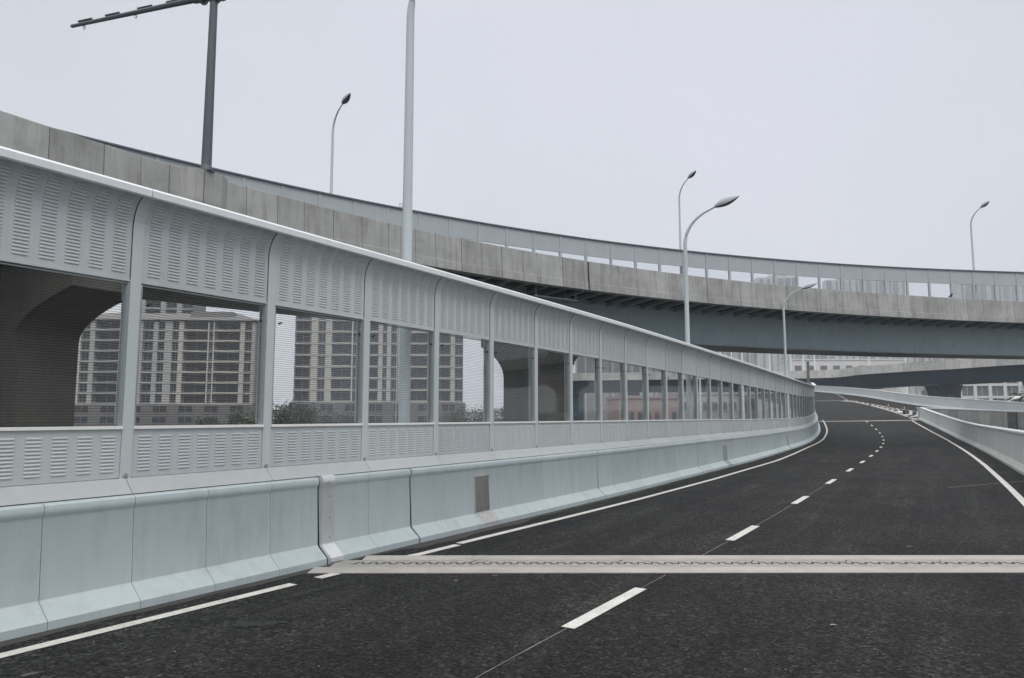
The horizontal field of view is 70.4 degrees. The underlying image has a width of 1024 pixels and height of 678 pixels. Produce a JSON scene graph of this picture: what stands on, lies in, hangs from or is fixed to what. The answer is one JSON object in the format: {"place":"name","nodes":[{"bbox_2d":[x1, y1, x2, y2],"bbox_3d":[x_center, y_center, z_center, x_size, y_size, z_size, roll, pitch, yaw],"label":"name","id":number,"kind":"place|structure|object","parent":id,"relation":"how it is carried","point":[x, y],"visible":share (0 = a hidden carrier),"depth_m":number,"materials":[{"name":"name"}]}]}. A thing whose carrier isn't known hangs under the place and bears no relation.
{"place":"outdoors","nodes":[
{"label":"outdoors","id":0,"kind":"place"},
{"bbox_2d":[73,311,258,429],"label":"apartment building","id":1,"kind":"structure","parent":0,"point":[157,411],"depth_m":200.83,"materials":[{"name":"beige concrete"}]},
{"bbox_2d":[95,395,115,402],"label":"window","id":2,"kind":"structure","parent":1,"relation":"in","point":[104,399],"depth_m":199.46,"materials":[{"name":"grey glass"}]},
{"bbox_2d":[96,385,116,391],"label":"window","id":3,"kind":"structure","parent":1,"relation":"in","point":[99,388],"depth_m":199.80,"materials":[{"name":"grey glass"}]},
{"bbox_2d":[96,374,116,381],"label":"window","id":4,"kind":"structure","parent":1,"relation":"in","point":[107,376],"depth_m":200.09,"materials":[{"name":"grey glass"}]},
{"bbox_2d":[97,364,117,370],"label":"window","id":5,"kind":"structure","parent":1,"relation":"in","point":[106,366],"depth_m":200.41,"materials":[{"name":"grey glass"}]},
{"bbox_2d":[98,353,117,359],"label":"window","id":6,"kind":"structure","parent":1,"relation":"in","point":[100,355],"depth_m":200.73,"materials":[{"name":"grey glass"}]},
{"bbox_2d":[98,343,118,349],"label":"window","id":7,"kind":"structure","parent":1,"relation":"in","point":[108,345],"depth_m":201.02,"materials":[{"name":"grey glass"}]},
{"bbox_2d":[99,332,119,338],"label":"window","id":8,"kind":"structure","parent":1,"relation":"in","point":[101,333],"depth_m":201.32,"materials":[{"name":"grey glass"}]},
{"bbox_2d":[100,322,119,328],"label":"window","id":9,"kind":"structure","parent":1,"relation":"in","point":[107,323],"depth_m":201.66,"materials":[{"name":"grey glass"}]},
{"bbox_2d":[151,416,166,422],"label":"window","id":10,"kind":"structure","parent":1,"relation":"in","point":[158,419],"depth_m":197.91,"materials":[{"name":"grey glass"}]},
{"bbox_2d":[177,416,191,422],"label":"window","id":11,"kind":"structure","parent":1,"relation":"in","point":[180,419],"depth_m":198.34,"materials":[{"name":"grey glass"}]},
{"bbox_2d":[183,395,204,402],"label":"window","id":12,"kind":"structure","parent":1,"relation":"in","point":[198,398],"depth_m":201.12,"materials":[{"name":"grey glass"}]},
{"bbox_2d":[184,385,205,391],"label":"window","id":13,"kind":"structure","parent":1,"relation":"in","point":[197,387],"depth_m":201.47,"materials":[{"name":"grey glass"}]},
{"bbox_2d":[184,374,205,381],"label":"window","id":14,"kind":"structure","parent":1,"relation":"in","point":[188,376],"depth_m":201.76,"materials":[{"name":"grey glass"}]},
{"bbox_2d":[185,364,206,370],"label":"window","id":15,"kind":"structure","parent":1,"relation":"in","point":[203,366],"depth_m":202.06,"materials":[{"name":"grey glass"}]},
{"bbox_2d":[185,354,206,360],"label":"window","id":16,"kind":"structure","parent":1,"relation":"in","point":[195,356],"depth_m":202.35,"materials":[{"name":"grey glass"}]},
{"bbox_2d":[186,343,207,349],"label":"window","id":17,"kind":"structure","parent":1,"relation":"in","point":[190,345],"depth_m":202.70,"materials":[{"name":"grey glass"}]},
{"bbox_2d":[186,333,207,340],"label":"window","id":18,"kind":"structure","parent":1,"relation":"in","point":[198,335],"depth_m":203.00,"materials":[{"name":"grey glass"}]},
{"bbox_2d":[187,323,207,329],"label":"window","id":19,"kind":"structure","parent":1,"relation":"in","point":[193,325],"depth_m":203.29,"materials":[{"name":"grey glass"}]},
{"bbox_2d":[215,395,237,402],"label":"window","id":20,"kind":"structure","parent":1,"relation":"in","point":[217,397],"depth_m":201.71,"materials":[{"name":"grey glass"}]},
{"bbox_2d":[215,385,237,392],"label":"window","id":21,"kind":"structure","parent":1,"relation":"in","point":[221,387],"depth_m":202.06,"materials":[{"name":"grey glass"}]},
{"bbox_2d":[216,375,237,381],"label":"window","id":22,"kind":"structure","parent":1,"relation":"in","point":[231,377],"depth_m":202.35,"materials":[{"name":"grey glass"}]},
{"bbox_2d":[216,364,238,371],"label":"window","id":23,"kind":"structure","parent":1,"relation":"in","point":[218,366],"depth_m":202.65,"materials":[{"name":"grey glass"}]},
{"bbox_2d":[217,354,238,360],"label":"window","id":24,"kind":"structure","parent":1,"relation":"in","point":[233,358],"depth_m":203.00,"materials":[{"name":"grey glass"}]},
{"bbox_2d":[217,343,239,349],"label":"window","id":25,"kind":"structure","parent":1,"relation":"in","point":[226,346],"depth_m":203.29,"materials":[{"name":"grey glass"}]},
{"bbox_2d":[218,333,239,339],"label":"window","id":26,"kind":"structure","parent":1,"relation":"in","point":[220,335],"depth_m":203.59,"materials":[{"name":"grey glass"}]},
{"bbox_2d":[218,323,240,329],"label":"window","id":27,"kind":"structure","parent":1,"relation":"in","point":[221,325],"depth_m":203.89,"materials":[{"name":"grey glass"}]},
{"bbox_2d":[142,299,205,313],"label":"apartment building","id":28,"kind":"structure","parent":0,"point":[188,309],"depth_m":228.92,"materials":[{"name":"beige concrete"}]},
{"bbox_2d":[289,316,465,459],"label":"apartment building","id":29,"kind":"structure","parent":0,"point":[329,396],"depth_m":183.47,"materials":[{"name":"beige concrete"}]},
{"bbox_2d":[294,391,308,399],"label":"window","id":30,"kind":"structure","parent":29,"relation":"in","point":[297,395],"depth_m":182.01,"materials":[{"name":"grey glass"}]},
{"bbox_2d":[295,380,308,388],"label":"window","id":31,"kind":"structure","parent":29,"relation":"in","point":[302,384],"depth_m":182.32,"materials":[{"name":"grey glass"}]},
{"bbox_2d":[295,368,308,376],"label":"window","id":32,"kind":"structure","parent":29,"relation":"in","point":[305,372],"depth_m":182.63,"materials":[{"name":"grey glass"}]},
{"bbox_2d":[295,356,309,364],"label":"window","id":33,"kind":"structure","parent":29,"relation":"in","point":[298,360],"depth_m":182.95,"materials":[{"name":"grey glass"}]},
{"bbox_2d":[296,345,309,353],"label":"window","id":34,"kind":"structure","parent":29,"relation":"in","point":[300,350],"depth_m":183.24,"materials":[{"name":"grey glass"}]},
{"bbox_2d":[296,333,309,341],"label":"window","id":35,"kind":"structure","parent":29,"relation":"in","point":[302,335],"depth_m":183.57,"materials":[{"name":"grey glass"}]},
{"bbox_2d":[332,392,349,400],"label":"window","id":36,"kind":"structure","parent":29,"relation":"in","point":[336,397],"depth_m":183.21,"materials":[{"name":"grey glass"}]},
{"bbox_2d":[333,381,349,388],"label":"window","id":37,"kind":"structure","parent":29,"relation":"in","point":[341,384],"depth_m":183.53,"materials":[{"name":"grey glass"}]},
{"bbox_2d":[333,369,350,377],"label":"window","id":38,"kind":"structure","parent":29,"relation":"in","point":[336,372],"depth_m":183.84,"materials":[{"name":"grey glass"}]},
{"bbox_2d":[333,358,350,364],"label":"window","id":39,"kind":"structure","parent":29,"relation":"in","point":[343,361],"depth_m":184.16,"materials":[{"name":"grey glass"}]},
{"bbox_2d":[334,346,350,353],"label":"window","id":40,"kind":"structure","parent":29,"relation":"in","point":[338,350],"depth_m":184.47,"materials":[{"name":"grey glass"}]},
{"bbox_2d":[334,335,350,341],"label":"window","id":41,"kind":"structure","parent":29,"relation":"in","point":[342,338],"depth_m":184.79,"materials":[{"name":"grey glass"}]},
{"bbox_2d":[334,323,351,330],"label":"window","id":42,"kind":"structure","parent":29,"relation":"in","point":[338,325],"depth_m":185.10,"materials":[{"name":"grey glass"}]},
{"bbox_2d":[410,393,426,400],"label":"window","id":43,"kind":"structure","parent":29,"relation":"in","point":[415,397],"depth_m":184.20,"materials":[{"name":"grey glass"}]},
{"bbox_2d":[411,381,426,388],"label":"window","id":44,"kind":"structure","parent":29,"relation":"in","point":[420,383],"depth_m":184.56,"materials":[{"name":"grey glass"}]},
{"bbox_2d":[411,369,426,376],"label":"window","id":45,"kind":"structure","parent":29,"relation":"in","point":[414,370],"depth_m":184.88,"materials":[{"name":"grey glass"}]},
{"bbox_2d":[411,358,426,365],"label":"window","id":46,"kind":"structure","parent":29,"relation":"in","point":[415,359],"depth_m":185.15,"materials":[{"name":"grey glass"}]},
{"bbox_2d":[411,346,427,353],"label":"window","id":47,"kind":"structure","parent":29,"relation":"in","point":[414,347],"depth_m":185.46,"materials":[{"name":"grey glass"}]},
{"bbox_2d":[411,335,427,342],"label":"window","id":48,"kind":"structure","parent":29,"relation":"in","point":[412,336],"depth_m":185.78,"materials":[{"name":"grey glass"}]},
{"bbox_2d":[0,420,1023,677],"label":"road","id":49,"kind":"structure","parent":0,"point":[870,488],"depth_m":8.11,"materials":[{"name":"black asphalt"}]},
{"bbox_2d":[398,0,414,422],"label":"street lamp","id":50,"kind":"object","parent":49,"relation":"on","point":[407,178],"visible":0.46,"depth_m":13.84,"materials":[{"name":"metal"}]},
{"bbox_2d":[0,412,820,641],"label":"crash barrier","id":51,"kind":"object","parent":49,"relation":"on","point":[63,563],"visible":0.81,"depth_m":9.64,"materials":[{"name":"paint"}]},
{"bbox_2d":[0,146,816,505],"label":"noise barrier","id":52,"kind":"object","parent":51,"relation":"on","point":[74,222],"visible":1,"depth_m":10.27,"materials":[{"name":"metal"}]},
{"bbox_2d":[0,262,129,425],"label":"window frame","id":53,"kind":"structure","parent":52,"relation":"in","point":[126,289],"depth_m":7.94,"materials":[{"name":"paint"}]},
{"bbox_2d":[134,285,266,425],"bbox_3d":[-3.919,0.275,9.281,0.107,1.675,1.845,-4,-7,31],"label":"window frame","id":54,"kind":"structure","parent":52,"relation":"in","point":[260,403],"depth_m":9.32,"materials":[{"name":"paint"}]},
{"bbox_2d":[271,306,363,423],"bbox_3d":[-2.896,0.452,10.946,0.107,1.675,1.813,-4,-7,31],"label":"window frame","id":55,"kind":"structure","parent":52,"relation":"in","point":[361,323],"depth_m":11.06,"materials":[{"name":"paint"}]},
{"bbox_2d":[368,322,433,422],"bbox_3d":[-1.901,0.625,12.565,0.107,1.675,1.734,-4,-7,31],"label":"window frame","id":56,"kind":"structure","parent":52,"relation":"in","point":[431,403],"depth_m":12.71,"materials":[{"name":"paint"}]},
{"bbox_2d":[438,333,489,421],"bbox_3d":[-0.927,0.794,14.150,0.107,1.675,1.735,-4,-7,31],"label":"window frame","id":57,"kind":"structure","parent":52,"relation":"in","point":[487,344],"depth_m":14.39,"materials":[{"name":"paint"}]},
{"bbox_2d":[493,342,534,421],"bbox_3d":[0.045,0.965,15.748,0.107,1.675,1.754,-4,-7,31],"label":"window frame","id":58,"kind":"structure","parent":52,"relation":"in","point":[532,351],"depth_m":16.10,"materials":[{"name":"paint"}]},
{"bbox_2d":[538,349,569,420],"bbox_3d":[0.995,1.134,17.332,0.107,1.675,1.685,-4,-7,30],"label":"window frame","id":59,"kind":"structure","parent":52,"relation":"in","point":[568,355],"depth_m":17.70,"materials":[{"name":"paint"}]},
{"bbox_2d":[573,355,599,420],"bbox_3d":[1.926,1.301,18.897,0.107,1.675,1.706,-4,-7,30],"label":"window frame","id":60,"kind":"structure","parent":52,"relation":"in","point":[598,360],"depth_m":19.33,"materials":[{"name":"paint"}]},
{"bbox_2d":[602,360,625,419],"bbox_3d":[2.862,1.470,20.487,0.107,1.675,1.732,-4,-7,30],"label":"window frame","id":61,"kind":"structure","parent":52,"relation":"in","point":[623,413],"depth_m":20.94,"materials":[{"name":"paint"}]},
{"bbox_2d":[627,364,647,419],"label":"window frame","id":62,"kind":"structure","parent":52,"relation":"in","point":[630,409],"depth_m":22.56,"materials":[{"name":"paint"}]},
{"bbox_2d":[648,368,666,419],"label":"window frame","id":63,"kind":"structure","parent":52,"relation":"in","point":[664,372],"depth_m":24.38,"materials":[{"name":"paint"}]},
{"bbox_2d":[667,371,682,419],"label":"window frame","id":64,"kind":"structure","parent":52,"relation":"in","point":[681,395],"depth_m":26.16,"materials":[{"name":"paint"}]},
{"bbox_2d":[683,374,697,418],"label":"window frame","id":65,"kind":"structure","parent":52,"relation":"in","point":[695,379],"depth_m":27.89,"materials":[{"name":"paint"}]},
{"bbox_2d":[698,377,710,418],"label":"window frame","id":66,"kind":"structure","parent":52,"relation":"in","point":[708,380],"depth_m":29.62,"materials":[{"name":"paint"}]},
{"bbox_2d":[711,379,722,418],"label":"window frame","id":67,"kind":"structure","parent":52,"relation":"in","point":[720,387],"depth_m":31.39,"materials":[{"name":"paint"}]},
{"bbox_2d":[722,381,732,418],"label":"window frame","id":68,"kind":"structure","parent":52,"relation":"in","point":[730,384],"depth_m":33.22,"materials":[{"name":"paint"}]},
{"bbox_2d":[733,383,742,418],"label":"window frame","id":69,"kind":"structure","parent":52,"relation":"in","point":[740,392],"depth_m":35.03,"materials":[{"name":"paint"}]},
{"bbox_2d":[742,385,750,418],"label":"window frame","id":70,"kind":"structure","parent":52,"relation":"in","point":[748,389],"depth_m":36.88,"materials":[{"name":"paint"}]},
{"bbox_2d":[308,555,1023,572],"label":"expansion joint","id":71,"kind":"object","parent":49,"relation":"on","point":[691,564],"visible":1,"depth_m":10.21,"materials":[{"name":"metal"}]},
{"bbox_2d":[683,195,738,418],"bbox_3d":[8.025,-0.297,29.074,2.462,10.922,0.432,-4,-7,30],"label":"street lamp","id":72,"kind":"object","parent":49,"relation":"on","point":[725,201],"visible":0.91,"depth_m":29.54,"materials":[{"name":"metal"}]},
{"bbox_2d":[782,282,816,426],"bbox_3d":[19.767,1.742,49.581,2.462,11.222,0.432,-3,-7,29],"label":"street lamp","id":73,"kind":"object","parent":49,"relation":"on","point":[808,285],"visible":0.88,"depth_m":50.03,"materials":[{"name":"metal"}]},
{"bbox_2d":[917,407,1023,475],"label":"crash barrier","id":74,"kind":"object","parent":49,"relation":"on","point":[1005,446],"visible":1,"depth_m":42.37,"materials":[{"name":"paint"}]},
{"bbox_2d":[0,0,1023,421],"label":"sky","id":75,"kind":"structure","parent":0,"point":[859,132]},
{"bbox_2d":[575,356,629,420],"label":"tower block","id":76,"kind":"structure","parent":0,"point":[588,404],"depth_m":599.22,"materials":[{"name":"grey concrete"}]},
{"bbox_2d":[606,396,677,439],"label":"shop building","id":77,"kind":"structure","parent":0,"point":[614,406],"depth_m":119.49,"materials":[{"name":"glass"}]},
{"bbox_2d":[630,364,685,395],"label":"tower block","id":78,"kind":"structure","parent":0,"point":[634,368],"depth_m":660.59,"materials":[{"name":"grey concrete"}]},
{"bbox_2d":[724,352,759,418],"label":"tower block","id":79,"kind":"structure","parent":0,"point":[751,358],"depth_m":721.00,"materials":[{"name":"grey concrete"}]},
{"bbox_2d":[754,275,797,418],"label":"tower block","id":80,"kind":"structure","parent":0,"point":[763,358],"depth_m":1060.49,"materials":[{"name":"grey concrete"}]},
{"bbox_2d":[798,355,827,358],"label":"tower block","id":81,"kind":"structure","parent":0,"point":[816,356],"depth_m":782.24,"materials":[{"name":"grey concrete"}]},
{"bbox_2d":[745,392,931,419],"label":"road","id":82,"kind":"structure","parent":0,"point":[828,406],"depth_m":110.08,"materials":[{"name":"grey asphalt"}]},
{"bbox_2d":[814,386,1023,410],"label":"crash barrier","id":83,"kind":"object","parent":82,"relation":"on","point":[936,402],"visible":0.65,"depth_m":103.20,"materials":[{"name":"paint"}]},
{"bbox_2d":[778,359,906,417],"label":"office building","id":84,"kind":"structure","parent":0,"point":[823,364],"depth_m":290.60,"materials":[{"name":"grey concrete"}]},
{"bbox_2d":[822,279,867,358],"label":"tower block","id":85,"kind":"structure","parent":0,"point":[852,285],"depth_m":1129.28,"materials":[{"name":"grey concrete"}]},
{"bbox_2d":[865,280,905,358],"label":"tower block","id":86,"kind":"structure","parent":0,"point":[897,288],"depth_m":1166.69,"materials":[{"name":"grey concrete"}]},
{"bbox_2d":[903,357,961,394],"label":"tower block","id":87,"kind":"structure","parent":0,"point":[911,390],"depth_m":804.30,"materials":[{"name":"grey concrete"}]},
{"bbox_2d":[921,382,1022,401],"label":"office building","id":88,"kind":"structure","parent":0,"point":[990,391],"depth_m":204.97,"materials":[{"name":"white concrete"}]},
{"bbox_2d":[962,386,971,395],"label":"window","id":89,"kind":"structure","parent":88,"relation":"in","point":[966,390],"depth_m":205.09,"materials":[{"name":"grey glass"}]},
{"bbox_2d":[977,386,986,395],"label":"window","id":90,"kind":"structure","parent":88,"relation":"in","point":[981,390],"depth_m":205.09,"materials":[{"name":"grey glass"}]},
{"bbox_2d":[992,386,1001,395],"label":"window","id":91,"kind":"structure","parent":88,"relation":"in","point":[996,390],"depth_m":205.09,"materials":[{"name":"grey glass"}]},
{"bbox_2d":[953,284,1009,300],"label":"tower block","id":92,"kind":"structure","parent":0,"point":[984,292],"depth_m":1098.66,"materials":[{"name":"grey concrete"}]},
{"bbox_2d":[1009,286,1023,399],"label":"tower block","id":93,"kind":"structure","parent":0,"point":[1012,291],"depth_m":1177.13,"materials":[{"name":"grey concrete"}]},
{"label":"ground","id":94,"kind":"structure","parent":0,"visible":0},
{"bbox_2d":[192,415,223,424],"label":"tree","id":95,"kind":"object","parent":94,"relation":"on","point":[207,419],"visible":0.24,"depth_m":148.73,"materials":[{"name":"green plant"}]},
{"bbox_2d":[220,407,254,427],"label":"tree","id":96,"kind":"object","parent":94,"relation":"on","point":[235,419],"visible":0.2,"depth_m":140.41,"materials":[{"name":"green plant"}]},
{"bbox_2d":[238,397,310,424],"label":"tree","id":97,"kind":"object","parent":94,"relation":"on","point":[274,420],"visible":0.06,"depth_m":117.81,"materials":[{"name":"green plant"}]},
{"bbox_2d":[272,401,324,426],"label":"tree","id":98,"kind":"object","parent":94,"relation":"on","point":[283,419],"visible":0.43,"depth_m":118.33,"materials":[{"name":"green plant"}]},
{"bbox_2d":[315,408,354,423],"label":"tree","id":99,"kind":"object","parent":94,"relation":"on","point":[329,420],"visible":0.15,"depth_m":126.07,"materials":[{"name":"green plant"}]},
{"bbox_2d":[395,203,399,422],"bbox_3d":[-9.747,2.853,62.047,0.290,29.644,0.061,0,-6,0],"label":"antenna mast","id":100,"kind":"object","parent":94,"relation":"on","point":[396,363],"visible":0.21,"depth_m":62.08,"materials":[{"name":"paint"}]},
{"bbox_2d":[440,405,481,452],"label":"tree","id":101,"kind":"object","parent":94,"relation":"on","point":[457,416],"visible":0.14,"depth_m":129.49,"materials":[{"name":"green plant"}]},
{"bbox_2d":[459,405,498,423],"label":"tree","id":102,"kind":"object","parent":94,"relation":"on","point":[473,416],"visible":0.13,"depth_m":149.03,"materials":[{"name":"green plant"}]},
{"bbox_2d":[0,110,1023,486],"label":"flyover","id":103,"kind":"object","parent":94,"relation":"on","point":[736,316],"visible":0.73,"depth_m":42.67,"materials":[{"name":"concrete"}]},
{"bbox_2d":[70,0,225,172],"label":"gantry pole","id":104,"kind":"object","parent":103,"relation":"on","point":[206,156],"visible":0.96,"depth_m":28.12,"materials":[{"name":"metal"}]},
{"bbox_2d":[330,93,350,193],"bbox_3d":[-10.198,-9.427,42.811,0.400,9.854,2.446,5,-8,-39],"label":"street lamp","id":105,"kind":"object","parent":103,"relation":"on","point":[345,98],"visible":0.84,"depth_m":43.60,"materials":[{"name":"metal"}]},
{"bbox_2d":[55,128,1023,300],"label":"noise barrier","id":106,"kind":"object","parent":103,"relation":"on","point":[506,236],"visible":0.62,"depth_m":54.54,"materials":[{"name":"paint"}]},
{"bbox_2d":[678,170,695,273],"bbox_3d":[13.861,-8.038,57.149,0.400,10.134,2.446,3,-7,-23],"label":"street lamp","id":107,"kind":"object","parent":103,"relation":"on","point":[691,174],"visible":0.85,"depth_m":58.04,"materials":[{"name":"metal"}]},
{"bbox_2d":[970,201,988,298],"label":"street lamp","id":108,"kind":"object","parent":103,"relation":"on","point":[986,203],"visible":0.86,"depth_m":66.06,"materials":[{"name":"metal"}]},
{"bbox_2d":[668,393,754,420],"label":"shop building","id":109,"kind":"structure","parent":94,"relation":"on","point":[725,411],"depth_m":174.24,"materials":[{"name":"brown brick"}]},
{"bbox_2d":[573,359,1023,420],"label":"bridge","id":110,"kind":"structure","parent":94,"relation":"on","point":[947,378],"depth_m":178.16,"materials":[{"name":"concrete"}]},
{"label":"road","id":111,"kind":"structure","parent":0,"visible":0},
{"bbox_2d":[916,407,1023,429],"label":"crash barrier","id":112,"kind":"object","parent":111,"relation":"on","point":[1007,419],"visible":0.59,"depth_m":74.66,"materials":[{"name":"concrete"}]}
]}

